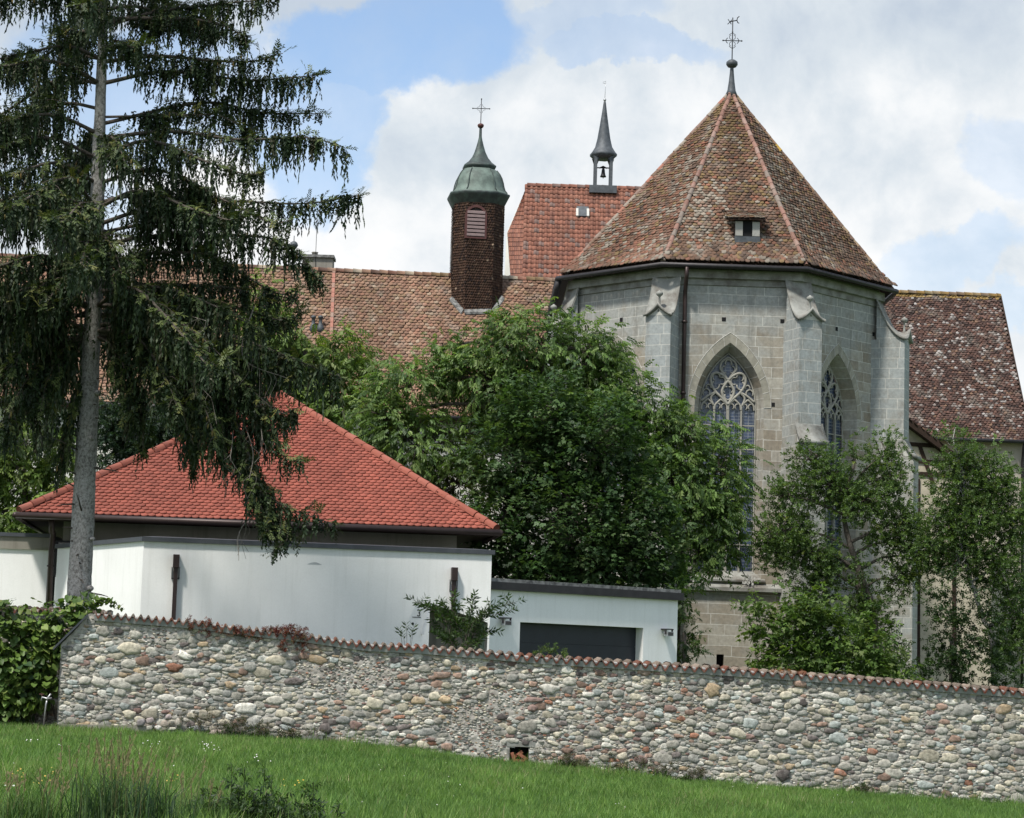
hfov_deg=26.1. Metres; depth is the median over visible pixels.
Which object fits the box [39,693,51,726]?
standpipe tap
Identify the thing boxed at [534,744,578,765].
wall weed
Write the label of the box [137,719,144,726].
loose cobble
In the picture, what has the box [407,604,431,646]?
stair parapet
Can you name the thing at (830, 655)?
leafy shrub
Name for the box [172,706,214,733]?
wall weed
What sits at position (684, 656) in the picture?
bush
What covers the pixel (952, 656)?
ivy mound
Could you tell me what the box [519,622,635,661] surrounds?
garage door
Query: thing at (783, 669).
coping plant
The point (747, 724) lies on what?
stone wall
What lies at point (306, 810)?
nettle patch
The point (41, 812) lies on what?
tall grass clump
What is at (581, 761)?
wall weed
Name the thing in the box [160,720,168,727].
loose cobble
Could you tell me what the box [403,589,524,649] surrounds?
arching shrub
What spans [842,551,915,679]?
ivy clad trunk
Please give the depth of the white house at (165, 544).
56.38 m
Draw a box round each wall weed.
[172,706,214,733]
[214,716,243,736]
[214,716,265,736]
[241,718,288,737]
[276,726,325,739]
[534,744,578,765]
[567,756,591,767]
[605,752,645,772]
[641,759,679,778]
[676,764,713,780]
[850,781,874,793]
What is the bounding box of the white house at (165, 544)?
[12,390,502,651]
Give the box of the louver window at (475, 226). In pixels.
[464,205,486,238]
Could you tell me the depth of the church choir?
74.81 m
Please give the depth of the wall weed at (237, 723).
42.52 m
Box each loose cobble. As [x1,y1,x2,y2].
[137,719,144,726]
[146,717,153,723]
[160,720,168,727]
[165,714,171,719]
[175,718,181,726]
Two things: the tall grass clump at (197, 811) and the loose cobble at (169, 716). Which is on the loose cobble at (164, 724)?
the loose cobble at (169, 716)
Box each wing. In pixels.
[0,210,557,578]
[833,290,1023,687]
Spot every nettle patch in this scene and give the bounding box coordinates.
[190,763,348,817]
[256,777,327,817]
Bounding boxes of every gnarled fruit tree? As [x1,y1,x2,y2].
[744,424,950,644]
[901,416,1023,685]
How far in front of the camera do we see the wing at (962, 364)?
94.71 m
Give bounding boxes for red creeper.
[187,615,311,652]
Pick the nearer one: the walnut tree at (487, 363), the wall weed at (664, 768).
the wall weed at (664, 768)
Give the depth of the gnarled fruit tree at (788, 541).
65.88 m
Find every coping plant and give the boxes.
[533,641,567,657]
[771,667,803,674]
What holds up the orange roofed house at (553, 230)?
on the ground at (558, 796)
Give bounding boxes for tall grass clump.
[0,766,79,817]
[23,726,168,817]
[75,746,214,817]
[141,769,248,817]
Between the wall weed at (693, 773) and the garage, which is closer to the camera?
the wall weed at (693, 773)
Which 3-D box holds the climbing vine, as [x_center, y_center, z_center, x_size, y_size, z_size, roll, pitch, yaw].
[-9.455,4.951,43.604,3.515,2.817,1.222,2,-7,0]
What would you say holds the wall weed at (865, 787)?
on the ground at (558, 796)
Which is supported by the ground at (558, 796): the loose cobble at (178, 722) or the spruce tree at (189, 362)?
the spruce tree at (189, 362)
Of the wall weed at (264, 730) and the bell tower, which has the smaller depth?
the wall weed at (264, 730)
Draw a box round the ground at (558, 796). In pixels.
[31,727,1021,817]
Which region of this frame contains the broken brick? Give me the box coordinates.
[516,752,527,758]
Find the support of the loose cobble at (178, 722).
on the stone wall
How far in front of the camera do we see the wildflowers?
27.33 m
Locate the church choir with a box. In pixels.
[532,16,921,679]
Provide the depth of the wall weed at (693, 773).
43.81 m
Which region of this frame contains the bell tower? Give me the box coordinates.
[447,98,509,317]
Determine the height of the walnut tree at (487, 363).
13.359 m
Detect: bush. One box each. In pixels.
[75,388,230,470]
[665,575,714,663]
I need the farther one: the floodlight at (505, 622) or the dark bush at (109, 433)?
the dark bush at (109, 433)
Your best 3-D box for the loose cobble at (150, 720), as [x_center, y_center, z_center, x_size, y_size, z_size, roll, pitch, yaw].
[-6.962,5.997,42.422,0.169,0.136,0.072,3,-7,-8]
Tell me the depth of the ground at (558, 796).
35.32 m
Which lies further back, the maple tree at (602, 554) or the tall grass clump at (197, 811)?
the maple tree at (602, 554)
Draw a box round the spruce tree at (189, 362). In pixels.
[0,0,369,608]
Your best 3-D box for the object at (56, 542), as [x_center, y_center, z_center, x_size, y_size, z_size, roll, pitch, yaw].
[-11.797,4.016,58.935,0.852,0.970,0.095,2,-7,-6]
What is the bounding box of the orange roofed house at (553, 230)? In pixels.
[504,81,640,277]
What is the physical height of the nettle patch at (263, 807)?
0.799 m
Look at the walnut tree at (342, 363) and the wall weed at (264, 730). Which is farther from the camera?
the walnut tree at (342, 363)
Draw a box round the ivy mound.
[904,563,1023,687]
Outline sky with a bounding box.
[0,0,1023,398]
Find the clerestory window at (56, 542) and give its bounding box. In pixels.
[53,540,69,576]
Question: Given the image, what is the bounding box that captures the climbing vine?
[0,590,123,725]
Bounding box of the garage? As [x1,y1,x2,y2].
[489,578,683,663]
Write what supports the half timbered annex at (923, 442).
on the ground at (558, 796)
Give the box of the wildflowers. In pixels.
[4,739,852,806]
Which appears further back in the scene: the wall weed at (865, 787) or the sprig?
the sprig
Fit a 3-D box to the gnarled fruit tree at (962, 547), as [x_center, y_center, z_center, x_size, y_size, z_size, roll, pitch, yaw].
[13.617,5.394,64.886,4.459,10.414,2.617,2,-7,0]
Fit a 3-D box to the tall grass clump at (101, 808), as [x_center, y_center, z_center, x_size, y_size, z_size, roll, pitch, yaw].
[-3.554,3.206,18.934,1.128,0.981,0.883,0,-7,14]
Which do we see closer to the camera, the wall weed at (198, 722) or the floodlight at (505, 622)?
the wall weed at (198, 722)
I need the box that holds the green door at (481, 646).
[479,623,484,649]
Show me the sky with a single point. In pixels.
(905, 118)
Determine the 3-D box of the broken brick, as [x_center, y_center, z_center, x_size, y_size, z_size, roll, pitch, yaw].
[0.193,6.867,43.579,0.220,0.159,0.111,4,-7,-20]
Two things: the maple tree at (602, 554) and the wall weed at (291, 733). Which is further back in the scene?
the maple tree at (602, 554)
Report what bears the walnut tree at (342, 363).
on the ground at (558, 796)
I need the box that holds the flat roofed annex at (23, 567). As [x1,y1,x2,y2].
[0,532,62,607]
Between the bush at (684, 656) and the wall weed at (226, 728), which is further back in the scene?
the bush at (684, 656)
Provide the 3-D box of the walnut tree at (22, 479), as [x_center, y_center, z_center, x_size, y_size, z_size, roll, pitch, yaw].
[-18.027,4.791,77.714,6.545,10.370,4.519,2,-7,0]
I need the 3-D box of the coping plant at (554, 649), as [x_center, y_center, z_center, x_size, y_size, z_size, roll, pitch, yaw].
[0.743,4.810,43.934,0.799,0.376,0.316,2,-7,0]
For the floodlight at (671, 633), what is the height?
0.200 m
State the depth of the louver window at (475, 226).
95.75 m
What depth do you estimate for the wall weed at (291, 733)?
42.72 m
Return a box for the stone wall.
[0,605,1023,802]
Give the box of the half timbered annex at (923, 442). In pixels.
[909,419,990,685]
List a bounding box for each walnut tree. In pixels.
[0,410,75,532]
[233,265,401,431]
[333,296,773,595]
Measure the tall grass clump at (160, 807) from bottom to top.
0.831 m
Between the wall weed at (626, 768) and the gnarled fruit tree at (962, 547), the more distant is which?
the gnarled fruit tree at (962, 547)
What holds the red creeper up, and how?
hanging from the stone wall
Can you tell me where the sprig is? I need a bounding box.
[395,620,417,645]
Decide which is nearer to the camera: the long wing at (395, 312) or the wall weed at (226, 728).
the wall weed at (226, 728)
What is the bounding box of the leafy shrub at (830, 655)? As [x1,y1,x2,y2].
[728,576,933,680]
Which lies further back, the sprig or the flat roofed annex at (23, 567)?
the flat roofed annex at (23, 567)
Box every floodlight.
[499,617,511,625]
[661,629,673,635]
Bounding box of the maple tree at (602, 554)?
[440,360,703,597]

